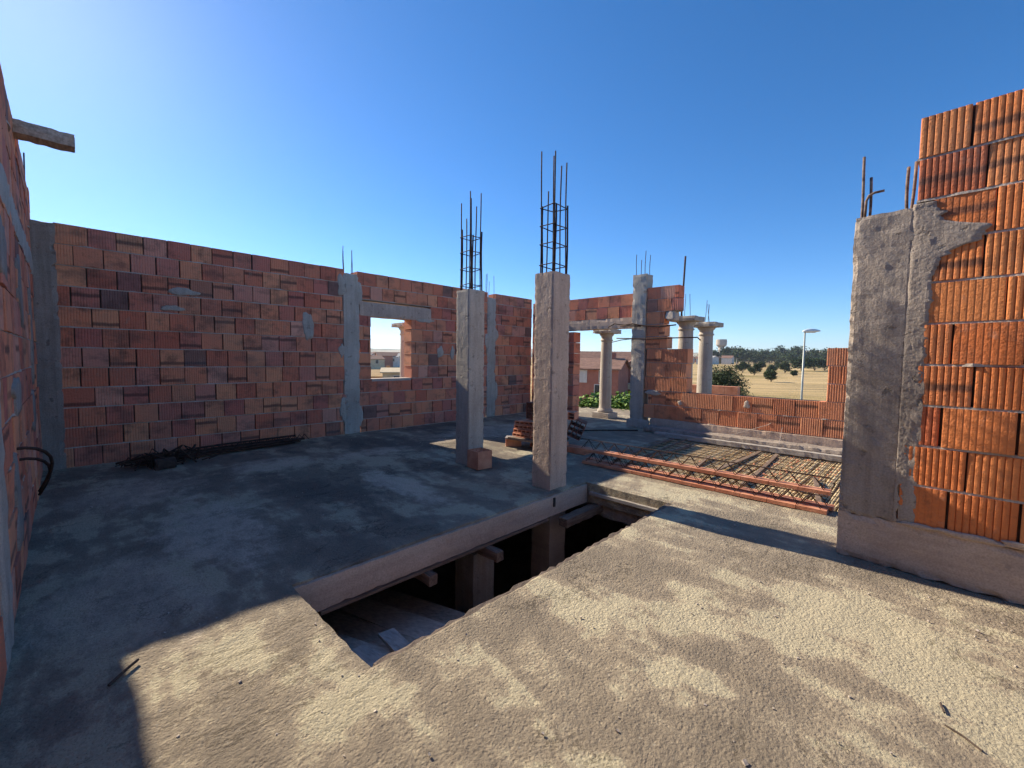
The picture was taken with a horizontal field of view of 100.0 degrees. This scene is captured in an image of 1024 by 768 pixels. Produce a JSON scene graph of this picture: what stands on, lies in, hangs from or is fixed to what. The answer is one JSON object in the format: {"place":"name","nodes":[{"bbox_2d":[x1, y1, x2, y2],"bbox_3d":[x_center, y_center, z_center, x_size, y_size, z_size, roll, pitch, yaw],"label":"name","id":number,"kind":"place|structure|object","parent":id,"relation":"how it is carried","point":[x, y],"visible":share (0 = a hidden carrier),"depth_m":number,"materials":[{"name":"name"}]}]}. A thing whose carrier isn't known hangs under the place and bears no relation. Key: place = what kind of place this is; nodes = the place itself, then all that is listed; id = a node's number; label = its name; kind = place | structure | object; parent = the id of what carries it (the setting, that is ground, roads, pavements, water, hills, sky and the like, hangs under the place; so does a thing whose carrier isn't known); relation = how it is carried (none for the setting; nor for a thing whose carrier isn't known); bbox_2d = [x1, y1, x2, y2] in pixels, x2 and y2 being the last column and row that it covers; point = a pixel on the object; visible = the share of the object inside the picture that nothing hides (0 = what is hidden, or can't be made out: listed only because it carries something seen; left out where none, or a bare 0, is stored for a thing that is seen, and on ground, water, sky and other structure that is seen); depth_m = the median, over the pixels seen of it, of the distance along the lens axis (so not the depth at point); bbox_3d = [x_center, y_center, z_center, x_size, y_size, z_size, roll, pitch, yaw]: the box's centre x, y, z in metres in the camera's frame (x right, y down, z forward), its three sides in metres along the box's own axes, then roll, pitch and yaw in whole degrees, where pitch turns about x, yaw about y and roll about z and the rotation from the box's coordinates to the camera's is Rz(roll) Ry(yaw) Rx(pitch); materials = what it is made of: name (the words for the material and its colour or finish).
{"place":"outdoors","nodes":[
{"label":"outdoors","id":0,"kind":"place"},
{"bbox_2d":[334,528,597,613],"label":"floor","id":1,"kind":"structure","parent":0,"point":[512,569],"depth_m":9.15,"materials":[{"name":"concrete"}]},
{"bbox_2d":[455,552,493,612],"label":"column","id":2,"kind":"structure","parent":1,"relation":"on","point":[474,579],"depth_m":4.18,"materials":[{"name":"concrete"}]},
{"bbox_2d":[475,545,503,562],"bbox_3d":[-0.278,1.570,4.103,0.479,0.093,0.092,4,5,44],"label":"timber prop end","id":3,"kind":"object","parent":2,"relation":"on","point":[495,554],"visible":0.49,"depth_m":3.97,"materials":[{"name":"wood"}]},
{"bbox_2d":[531,510,565,576],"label":"column","id":4,"kind":"structure","parent":1,"relation":"on","point":[547,543],"depth_m":5.01,"materials":[{"name":"concrete"}]},
{"bbox_2d":[293,484,586,615],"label":"edge beam","id":5,"kind":"structure","parent":4,"relation":"on","point":[323,595],"depth_m":3.55,"materials":[{"name":"concrete"}]},
{"bbox_2d":[415,570,436,586],"bbox_3d":[-0.781,1.591,3.637,0.398,0.093,0.082,4,5,44],"label":"timber prop end","id":6,"kind":"object","parent":5,"relation":"attached to","point":[428,578],"visible":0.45,"depth_m":3.51,"materials":[{"name":"wood"}]},
{"bbox_2d":[0,412,1023,767],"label":"floor slab","id":7,"kind":"structure","parent":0,"point":[652,662],"depth_m":2.31,"materials":[{"name":"concrete"}]},
{"bbox_2d":[0,64,53,704],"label":"side wall","id":8,"kind":"structure","parent":7,"relation":"on","point":[22,451],"depth_m":3.00,"materials":[{"name":"red brick"}]},
{"bbox_2d":[12,118,74,152],"bbox_3d":[-4.391,-2.225,3.700,0.196,0.126,0.883,4,5,44],"label":"overhanging plank","id":9,"kind":"object","parent":8,"relation":"attached to","point":[47,137],"visible":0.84,"depth_m":3.83,"materials":[{"name":"wood"}]},
{"bbox_2d":[107,658,138,686],"bbox_3d":[-1.810,1.344,2.006,0.014,0.021,0.156,1,3,-1],"label":"stick","id":10,"kind":"object","parent":7,"relation":"on","point":[122,673],"visible":1,"depth_m":2.00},
{"bbox_2d":[153,457,176,470],"bbox_3d":[-4.556,1.044,5.644,0.178,0.143,0.236,4,5,44],"label":"scrap block","id":11,"kind":"object","parent":7,"relation":"on","point":[165,463],"depth_m":5.59,"materials":[{"name":"concrete"}]},
{"bbox_2d":[115,434,308,470],"bbox_3d":[-4.235,0.938,6.442,0.475,0.236,2.591,3,4,36],"label":"rebar bundle","id":12,"kind":"object","parent":7,"relation":"on","point":[179,453],"visible":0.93,"depth_m":6.20,"materials":[{"name":"metal"}]},
{"bbox_2d":[23,152,531,470],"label":"back wall","id":13,"kind":"structure","parent":7,"relation":"on","point":[144,345],"depth_m":6.75,"materials":[{"name":"red brick"}]},
{"bbox_2d":[335,632,392,655],"bbox_3d":[-1.364,1.898,3.130,2.317,0.686,0.268,4,5,42],"label":"formwork board","id":14,"kind":"object","parent":7,"relation":"attached to","point":[352,643],"visible":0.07,"depth_m":2.96,"materials":[{"name":"wood"}]},
{"bbox_2d":[352,644,383,666],"bbox_3d":[-0.726,1.702,2.547,0.800,0.144,0.110,4,5,41],"label":"pale board","id":15,"kind":"object","parent":14,"relation":"on","point":[368,656],"visible":0.21,"depth_m":2.72,"materials":[{"name":"wood"}]},
{"bbox_2d":[378,628,409,652],"bbox_3d":[-0.629,1.677,2.647,0.110,0.144,0.800,-2,4,-37],"label":"pale board","id":16,"kind":"object","parent":14,"relation":"on","point":[393,640],"visible":0.36,"depth_m":2.83,"materials":[{"name":"wood"}]},
{"bbox_2d":[456,191,484,465],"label":"concrete column","id":17,"kind":"structure","parent":7,"relation":"on","point":[470,313],"depth_m":5.93,"materials":[{"name":"concrete"}]},
{"bbox_2d":[467,447,491,469],"bbox_3d":[-0.444,1.020,5.884,0.240,0.240,0.240,-2,5,-42],"label":"hollow brick","id":18,"kind":"object","parent":7,"relation":"on","point":[480,458],"visible":1,"depth_m":5.81,"materials":[{"name":"brick"}]},
{"bbox_2d":[506,439,520,446],"bbox_3d":[0.023,0.988,7.350,0.260,0.145,0.120,0,3,-4],"label":"hollow brick","id":19,"kind":"object","parent":7,"relation":"on","point":[512,443],"visible":0.69,"depth_m":7.29,"materials":[{"name":"brick"}]},
{"bbox_2d":[372,504,669,666],"bbox_3d":[0.505,1.353,3.309,0.098,0.076,3.369,4,5,44],"label":"chipped edge","id":20,"kind":"object","parent":7,"relation":"on","point":[470,612],"visible":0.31,"depth_m":2.75,"materials":[{"name":"concrete"}]},
{"bbox_2d":[532,151,569,490],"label":"concrete column","id":21,"kind":"structure","parent":7,"relation":"on","point":[551,357],"depth_m":4.89,"materials":[{"name":"concrete"}]},
{"bbox_2d":[90,438,1017,765],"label":"gravel crumbs","id":22,"kind":"object","parent":7,"relation":"on","point":[744,762],"visible":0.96,"depth_m":2.39,"materials":[{"name":"gravel"}]},
{"bbox_2d":[567,444,590,454],"bbox_3d":[1.014,1.050,6.940,0.500,0.090,0.200,4,5,42],"label":"hollow brick","id":23,"kind":"object","parent":7,"relation":"on","point":[571,448],"visible":0.46,"depth_m":6.84,"materials":[{"name":"brick"}]},
{"bbox_2d":[559,503,602,527],"bbox_3d":[0.966,1.498,5.132,0.125,0.104,1.182,4,5,44],"label":"timber bearer","id":24,"kind":"object","parent":7,"relation":"on","point":[586,512],"visible":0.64,"depth_m":4.88,"materials":[{"name":"wood"}]},
{"bbox_2d":[532,294,632,413],"bbox_3d":[1.794,-0.641,11.003,3.170,3.018,0.295,4,5,44],"label":"door wall","id":25,"kind":"structure","parent":7,"relation":"on","point":[597,313],"depth_m":10.74,"materials":[{"name":"red brick"}]},
{"bbox_2d":[584,491,657,524],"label":"cross beam","id":26,"kind":"structure","parent":7,"relation":"attached to","point":[619,516],"depth_m":4.99,"materials":[{"name":"concrete"}]},
{"bbox_2d":[626,255,652,428],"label":"concrete column","id":27,"kind":"structure","parent":7,"relation":"on","point":[642,283],"depth_m":9.42,"materials":[{"name":"concrete"}]},
{"bbox_2d":[608,323,675,327],"bbox_3d":[2.776,-1.282,9.350,1.578,0.136,0.084,4,5,42],"label":"bent rebar","id":28,"kind":"object","parent":27,"relation":"attached to","point":[634,325],"visible":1,"depth_m":9.37,"materials":[{"name":"metal"}]},
{"bbox_2d":[611,337,700,342],"bbox_3d":[3.002,-0.948,9.147,1.972,0.110,0.051,4,5,42],"label":"bent rebar","id":29,"kind":"object","parent":27,"relation":"attached to","point":[653,338],"visible":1,"depth_m":9.12,"materials":[{"name":"metal"}]},
{"bbox_2d":[582,453,828,514],"bbox_3d":[2.082,1.122,5.232,2.870,0.171,0.126,4,5,44],"label":"lattice joist","id":30,"kind":"object","parent":7,"relation":"on","point":[769,499],"visible":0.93,"depth_m":4.92,"materials":[{"name":"metal"}]},
{"bbox_2d":[578,438,831,495],"bbox_3d":[2.079,0.942,5.267,2.960,0.171,0.124,4,5,42],"label":"lattice joist","id":31,"kind":"object","parent":30,"relation":"on","point":[783,484],"visible":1,"depth_m":4.99,"materials":[{"name":"metal"}]},
{"bbox_2d":[609,440,841,511],"bbox_3d":[3.973,1.245,5.570,5.100,0.048,2.681,4,5,44],"label":"reed panel","id":32,"kind":"object","parent":7,"relation":"on","point":[705,450],"visible":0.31,"depth_m":6.31,"materials":[{"name":"plant"}]},
{"bbox_2d":[613,438,673,460],"bbox_3d":[2.277,1.076,7.238,0.060,0.042,2.308,4,5,41],"label":"batten","id":33,"kind":"object","parent":32,"relation":"on","point":[652,445],"visible":0.78,"depth_m":7.27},
{"bbox_2d":[626,439,687,463],"bbox_3d":[2.467,1.095,7.126,0.030,0.061,2.404,4,5,41],"label":"batten","id":34,"kind":"object","parent":32,"relation":"on","point":[661,449],"visible":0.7,"depth_m":7.27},
{"bbox_2d":[631,445,691,463],"bbox_3d":[2.429,1.109,6.850,0.045,0.057,2.051,4,5,45],"label":"batten","id":35,"kind":"object","parent":32,"relation":"on","point":[673,450],"visible":0.73,"depth_m":6.92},
{"bbox_2d":[687,455,710,472],"bbox_3d":[2.731,1.154,6.249,0.040,0.055,1.108,3,4,39],"label":"batten","id":36,"kind":"object","parent":32,"relation":"on","point":[702,461],"visible":0.51,"depth_m":6.34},
{"bbox_2d":[704,451,761,475],"bbox_3d":[3.326,1.152,6.370,2.302,0.060,0.055,-3,5,-45],"label":"batten","id":37,"kind":"object","parent":32,"relation":"on","point":[741,459],"visible":0.78,"depth_m":6.44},
{"bbox_2d":[740,454,778,485],"bbox_3d":[3.519,1.181,6.046,0.050,0.045,2.308,4,4,40],"label":"batten","id":38,"kind":"object","parent":32,"relation":"on","point":[766,464],"visible":0.73,"depth_m":6.17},
{"bbox_2d":[699,452,839,488],"bbox_3d":[3.929,1.188,5.996,1.778,0.024,1.887,-1,4,-30],"label":"brick rubble","id":39,"kind":"object","parent":32,"relation":"on","point":[793,471],"visible":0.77,"depth_m":5.92,"materials":[{"name":"brick"}]},
{"bbox_2d":[813,477,820,501],"bbox_3d":[3.567,1.227,5.029,0.049,0.048,1.127,3,4,34],"label":"batten","id":40,"kind":"object","parent":32,"relation":"on","point":[816,484],"visible":0.56,"depth_m":5.04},
{"bbox_2d":[643,285,848,461],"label":"wall","id":41,"kind":"structure","parent":7,"relation":"on","point":[675,407],"depth_m":8.14,"materials":[{"name":"orange brick"}]},
{"bbox_2d":[944,724,982,751],"bbox_3d":[1.802,1.410,1.716,0.010,0.012,0.123,0,3,-11],"label":"stick","id":42,"kind":"object","parent":7,"relation":"on","point":[968,740],"visible":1,"depth_m":1.71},
{"bbox_3d":[0.615,0.995,7.100,0.600,0.130,0.250,4,4,40],"label":"hollow brick","id":43,"kind":"object","parent":7,"relation":"on","visible":0},
{"bbox_2d":[508,436,568,442],"bbox_3d":[0.438,0.912,7.198,0.874,0.036,0.608,3,4,37],"label":"pallet board","id":44,"kind":"object","parent":43,"relation":"on","point":[520,439],"visible":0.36,"depth_m":7.08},
{"bbox_2d":[512,432,530,438],"bbox_3d":[0.274,0.855,7.283,0.360,0.060,0.400,-2,2,-40],"label":"clay tile","id":45,"kind":"object","parent":44,"relation":"on","point":[522,435],"visible":0.41,"depth_m":7.18,"materials":[{"name":"ceramic"}]},
{"bbox_2d":[513,428,531,433],"bbox_3d":[0.288,0.786,7.294,0.360,0.060,0.400,-2,3,-43],"label":"clay tile","id":46,"kind":"object","parent":45,"relation":"on","point":[523,431],"visible":0.45,"depth_m":7.19,"materials":[{"name":"ceramic"}]},
{"bbox_2d":[514,424,532,429],"bbox_3d":[0.303,0.718,7.304,0.400,0.060,0.360,1,3,44],"label":"clay tile","id":47,"kind":"object","parent":46,"relation":"on","point":[526,427],"visible":0.52,"depth_m":7.18,"materials":[{"name":"ceramic"}]},
{"bbox_2d":[515,419,532,425],"bbox_3d":[0.318,0.649,7.314,0.400,0.060,0.360,1,3,41],"label":"clay tile","id":48,"kind":"object","parent":47,"relation":"on","point":[529,422],"visible":0.59,"depth_m":7.24,"materials":[{"name":"ceramic"}]},
{"bbox_2d":[526,401,532,418],"bbox_3d":[0.417,0.454,7.404,0.250,0.280,0.250,3,4,36],"label":"perforated brick","id":49,"kind":"object","parent":48,"relation":"on","point":[529,410],"visible":0.27,"depth_m":7.35,"materials":[{"name":"brick"}]},
{"bbox_2d":[567,417,587,440],"bbox_3d":[1.071,0.729,7.120,0.250,0.300,0.280,24,9,12],"label":"hollow brick","id":50,"kind":"object","parent":44,"relation":"on","point":[576,431],"visible":0.94,"depth_m":7.04,"materials":[{"name":"ceramic"}]},
{"bbox_2d":[567,410,578,419],"bbox_3d":[0.954,0.511,7.056,0.220,0.120,0.250,2,4,24],"label":"hollow brick","id":51,"kind":"object","parent":50,"relation":"on","point":[571,415],"visible":0.64,"depth_m":7.00,"materials":[{"name":"brick"}]},
{"bbox_2d":[0,0,1023,352],"label":"sky","id":52,"kind":"structure","parent":0,"point":[732,138],"materials":[{"name":"blue"}]},
{"bbox_2d":[530,400,649,423],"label":"porch floor","id":53,"kind":"structure","parent":0,"point":[623,416],"depth_m":12.86,"materials":[{"name":"concrete"}]},
{"bbox_2d":[391,322,408,377],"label":"round column","id":54,"kind":"structure","parent":53,"relation":"on","point":[400,326],"depth_m":11.96,"materials":[{"name":"concrete"}]},
{"bbox_2d":[592,329,620,418],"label":"round column","id":55,"kind":"structure","parent":53,"relation":"on","point":[604,410],"depth_m":11.87,"materials":[{"name":"concrete"}]},
{"bbox_2d":[676,296,704,377],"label":"round column","id":56,"kind":"structure","parent":53,"relation":"on","point":[686,325],"depth_m":10.36,"materials":[{"name":"concrete"}]},
{"bbox_2d":[681,256,685,315],"bbox_3d":[4.150,-2.350,10.405,0.044,1.452,0.111,-1,4,-20],"label":"steel pole","id":57,"kind":"object","parent":56,"relation":"on","point":[684,275],"visible":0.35,"depth_m":10.36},
{"bbox_2d":[694,304,723,393],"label":"round column","id":58,"kind":"structure","parent":53,"relation":"on","point":[705,361],"depth_m":10.91,"materials":[{"name":"concrete"}]},
{"bbox_2d":[692,384,739,394],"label":"parapet","id":59,"kind":"structure","parent":53,"relation":"on","point":[729,390],"depth_m":11.51,"materials":[{"name":"brick"}]},
{"bbox_2d":[371,348,821,356],"bbox_3d":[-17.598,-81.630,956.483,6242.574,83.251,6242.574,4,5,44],"label":"hills","id":60,"kind":"structure","parent":0,"point":[398,350],"depth_m":2338.86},
{"bbox_2d":[385,357,827,400],"bbox_3d":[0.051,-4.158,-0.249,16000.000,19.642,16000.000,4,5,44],"label":"ground","id":61,"kind":"structure","parent":0,"point":[787,384],"depth_m":108.50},
{"bbox_2d":[370,355,384,368],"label":"house","id":62,"kind":"structure","parent":61,"relation":"on","point":[377,361],"depth_m":175.82,"materials":[{"name":"ceramic"}]},
{"bbox_2d":[371,366,389,377],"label":"house","id":63,"kind":"structure","parent":61,"relation":"on","point":[375,373],"depth_m":69.67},
{"bbox_2d":[375,352,399,366],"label":"house","id":64,"kind":"structure","parent":61,"relation":"on","point":[388,356],"depth_m":201.73,"materials":[{"name":"ceramic"}]},
{"bbox_2d":[380,368,399,377],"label":"house","id":65,"kind":"structure","parent":61,"relation":"on","point":[391,372],"depth_m":62.51,"materials":[{"name":"paint"}]},
{"bbox_2d":[393,353,399,366],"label":"house","id":66,"kind":"structure","parent":61,"relation":"on","point":[396,361],"depth_m":201.94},
{"bbox_2d":[578,396,598,407],"bbox_3d":[2.501,2.673,14.822,1.674,4.566,1.801,4,5,44],"label":"garden shrub","id":67,"kind":"object","parent":61,"relation":"on","point":[584,403],"visible":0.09,"depth_m":14.62,"materials":[{"name":"green plant"}]},
{"bbox_2d":[580,390,598,404],"bbox_3d":[3.146,2.561,16.193,1.754,4.641,1.510,4,5,44],"label":"garden shrub","id":68,"kind":"object","parent":61,"relation":"on","point":[595,395],"visible":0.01,"depth_m":16.10,"materials":[{"name":"green plant"}]},
{"bbox_2d":[565,503,629,540],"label":"walls","id":69,"kind":"structure","parent":61,"relation":"on","point":[597,527],"depth_m":10.81,"materials":[{"name":"concrete"}]},
{"bbox_2d":[317,611,417,649],"bbox_3d":[-1.154,1.955,3.346,2.318,0.684,0.283,4,5,44],"label":"formwork board","id":70,"kind":"object","parent":69,"relation":"attached to","point":[351,626],"visible":0.21,"depth_m":3.47,"materials":[{"name":"wood"}]},
{"bbox_2d":[336,598,445,638],"bbox_3d":[-0.943,1.977,3.575,0.268,0.687,2.317,-2,5,-43],"label":"formwork board","id":71,"kind":"object","parent":69,"relation":"attached to","point":[397,619],"visible":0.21,"depth_m":3.65,"materials":[{"name":"wood"}]},
{"bbox_2d":[365,588,464,623],"bbox_3d":[-0.720,2.033,3.804,0.269,0.688,2.319,-2,5,-40],"label":"formwork board","id":72,"kind":"object","parent":69,"relation":"attached to","point":[417,606],"visible":0.5,"depth_m":4.04,"materials":[{"name":"wood"}]},
{"bbox_2d":[576,353,630,401],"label":"house","id":73,"kind":"structure","parent":61,"relation":"on","point":[589,379],"depth_m":49.26,"materials":[{"name":"brick"}]},
{"bbox_2d":[579,370,586,382],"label":"window","id":74,"kind":"structure","parent":73,"relation":"in","point":[583,373],"depth_m":49.30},
{"bbox_2d":[594,384,599,400],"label":"window","id":75,"kind":"structure","parent":73,"relation":"in","point":[596,386],"depth_m":48.75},
{"bbox_2d":[578,351,630,393],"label":"house","id":76,"kind":"structure","parent":61,"relation":"on","point":[592,354],"depth_m":60.78,"materials":[{"name":"brick"}]},
{"bbox_2d":[594,391,630,409],"bbox_3d":[3.809,2.564,15.084,2.068,4.786,1.865,0,3,-6],"label":"garden shrub","id":77,"kind":"object","parent":61,"relation":"on","point":[615,405],"visible":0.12,"depth_m":14.70,"materials":[{"name":"green plant"}]},
{"bbox_2d":[613,397,629,410],"bbox_3d":[3.865,2.717,14.240,1.438,4.580,1.602,4,5,44],"label":"garden shrub","id":78,"kind":"object","parent":61,"relation":"on","point":[627,407],"visible":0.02,"depth_m":14.16,"materials":[{"name":"green plant"}]},
{"bbox_2d":[712,356,718,363],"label":"house","id":79,"kind":"structure","parent":61,"relation":"on","point":[715,359],"depth_m":357.25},
{"bbox_2d":[716,339,726,352],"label":"water tower","id":80,"kind":"structure","parent":61,"relation":"on","point":[721,343],"depth_m":592.60,"materials":[{"name":"concrete"}]},
{"bbox_2d":[720,346,734,358],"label":"woodland tree","id":81,"kind":"object","parent":61,"relation":"on","point":[726,350],"visible":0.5,"depth_m":400.07,"materials":[{"name":"green plant"}]},
{"bbox_2d":[721,356,734,363],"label":"house","id":82,"kind":"structure","parent":61,"relation":"on","point":[727,359],"depth_m":368.20,"materials":[{"name":"ceramic"}]},
{"bbox_2d":[712,363,751,391],"bbox_3d":[19.727,0.746,40.171,4.727,5.841,4.192,4,5,44],"label":"round tree","id":83,"kind":"object","parent":61,"relation":"on","point":[723,378],"visible":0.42,"depth_m":39.37,"materials":[{"name":"green plant"}]},
{"bbox_2d":[727,350,748,363],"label":"woodland tree","id":84,"kind":"object","parent":61,"relation":"on","point":[736,355],"visible":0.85,"depth_m":380.26,"materials":[{"name":"green plant"}]},
{"bbox_2d":[733,361,750,372],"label":"field bush","id":85,"kind":"object","parent":61,"relation":"on","point":[742,366],"visible":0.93,"depth_m":183.62,"materials":[{"name":"green plant"}]},
{"bbox_2d":[736,348,756,361],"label":"woodland tree","id":86,"kind":"object","parent":61,"relation":"on","point":[746,350],"visible":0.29,"depth_m":423.72,"materials":[{"name":"green plant"}]},
{"bbox_2d":[740,388,752,395],"bbox_3d":[19.509,1.972,37.535,3.362,3.700,3.407,4,5,44],"label":"round tree","id":87,"kind":"object","parent":61,"relation":"on","point":[743,392],"visible":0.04,"depth_m":37.05,"materials":[{"name":"green plant"}]},
{"bbox_2d":[747,363,761,374],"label":"field bush","id":88,"kind":"object","parent":61,"relation":"on","point":[755,368],"visible":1,"depth_m":152.07,"materials":[{"name":"green plant"}]},
{"bbox_2d":[746,351,763,363],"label":"woodland tree","id":89,"kind":"object","parent":61,"relation":"on","point":[754,360],"visible":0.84,"depth_m":371.68,"materials":[{"name":"green plant"}]},
{"bbox_2d":[747,350,770,362],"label":"woodland tree","id":90,"kind":"object","parent":61,"relation":"on","point":[763,354],"visible":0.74,"depth_m":373.33,"materials":[{"name":"green plant"}]},
{"bbox_2d":[763,369,777,380],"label":"field bush","id":91,"kind":"object","parent":61,"relation":"on","point":[771,374],"visible":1,"depth_m":112.32,"materials":[{"name":"green plant"}]},
{"bbox_2d":[766,364,778,370],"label":"field bush","id":92,"kind":"object","parent":61,"relation":"on","point":[771,366],"visible":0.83,"depth_m":189.45,"materials":[{"name":"green plant"}]},
{"bbox_2d":[769,351,779,362],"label":"woodland tree","id":93,"kind":"object","parent":61,"relation":"on","point":[771,355],"visible":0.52,"depth_m":433.48,"materials":[{"name":"green plant"}]},
{"bbox_2d":[770,345,786,353],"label":"woodland tree","id":94,"kind":"object","parent":61,"relation":"on","point":[779,349],"visible":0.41,"depth_m":472.71,"materials":[{"name":"green plant"}]},
{"bbox_2d":[773,352,786,363],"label":"woodland tree","id":95,"kind":"object","parent":61,"relation":"on","point":[781,356],"visible":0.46,"depth_m":420.83,"materials":[{"name":"green plant"}]},
{"bbox_2d":[779,360,791,372],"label":"field bush","id":96,"kind":"object","parent":61,"relation":"on","point":[784,366],"visible":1,"depth_m":185.21,"materials":[{"name":"green plant"}]},
{"bbox_2d":[773,351,800,362],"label":"woodland tree","id":97,"kind":"object","parent":61,"relation":"on","point":[789,355],"visible":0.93,"depth_m":366.49,"materials":[{"name":"green plant"}]},
{"bbox_2d":[786,346,809,352],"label":"woodland tree","id":98,"kind":"object","parent":61,"relation":"on","point":[792,349],"visible":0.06,"depth_m":492.18,"materials":[{"name":"green plant"}]},
{"bbox_2d":[793,346,810,354],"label":"woodland tree","id":99,"kind":"object","parent":61,"relation":"on","point":[799,348],"visible":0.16,"depth_m":458.52,"materials":[{"name":"green plant"}]},
{"bbox_2d":[789,356,816,370],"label":"tree","id":100,"kind":"object","parent":61,"relation":"on","point":[796,363],"visible":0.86,"depth_m":213.79,"materials":[{"name":"green plant"}]},
{"bbox_2d":[800,329,819,398],"bbox_3d":[20.755,0.058,30.042,1.220,7.809,0.354,1,3,0],"label":"street lamp","id":101,"kind":"object","parent":61,"relation":"on","point":[805,332],"visible":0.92,"depth_m":29.88,"materials":[{"name":"metal"}]},
{"bbox_2d":[804,357,824,370],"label":"field bush","id":102,"kind":"object","parent":61,"relation":"on","point":[819,361],"visible":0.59,"depth_m":219.08,"materials":[{"name":"green plant"}]},
{"bbox_2d":[808,348,821,358],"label":"woodland tree","id":103,"kind":"object","parent":61,"relation":"on","point":[813,353],"visible":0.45,"depth_m":420.42,"materials":[{"name":"green plant"}]},
{"bbox_2d":[816,358,827,369],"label":"field bush","id":104,"kind":"object","parent":61,"relation":"on","point":[825,365],"visible":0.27,"depth_m":227.24,"materials":[{"name":"green plant"}]},
{"bbox_2d":[817,347,836,358],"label":"woodland tree","id":105,"kind":"object","parent":61,"relation":"on","point":[822,355],"visible":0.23,"depth_m":372.13,"materials":[{"name":"green plant"}]},
{"bbox_2d":[580,430,637,430],"bbox_3d":[1.972,0.970,8.990,1.346,0.032,0.034,0,3,-4],"label":"steel bar","id":106,"kind":"object","parent":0,"point":[609,430],"visible":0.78,"depth_m":8.99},
{"bbox_2d":[836,89,1023,604],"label":"brick pier","id":107,"kind":"structure","parent":0,"point":[932,475],"depth_m":2.89,"materials":[{"name":"brick"}]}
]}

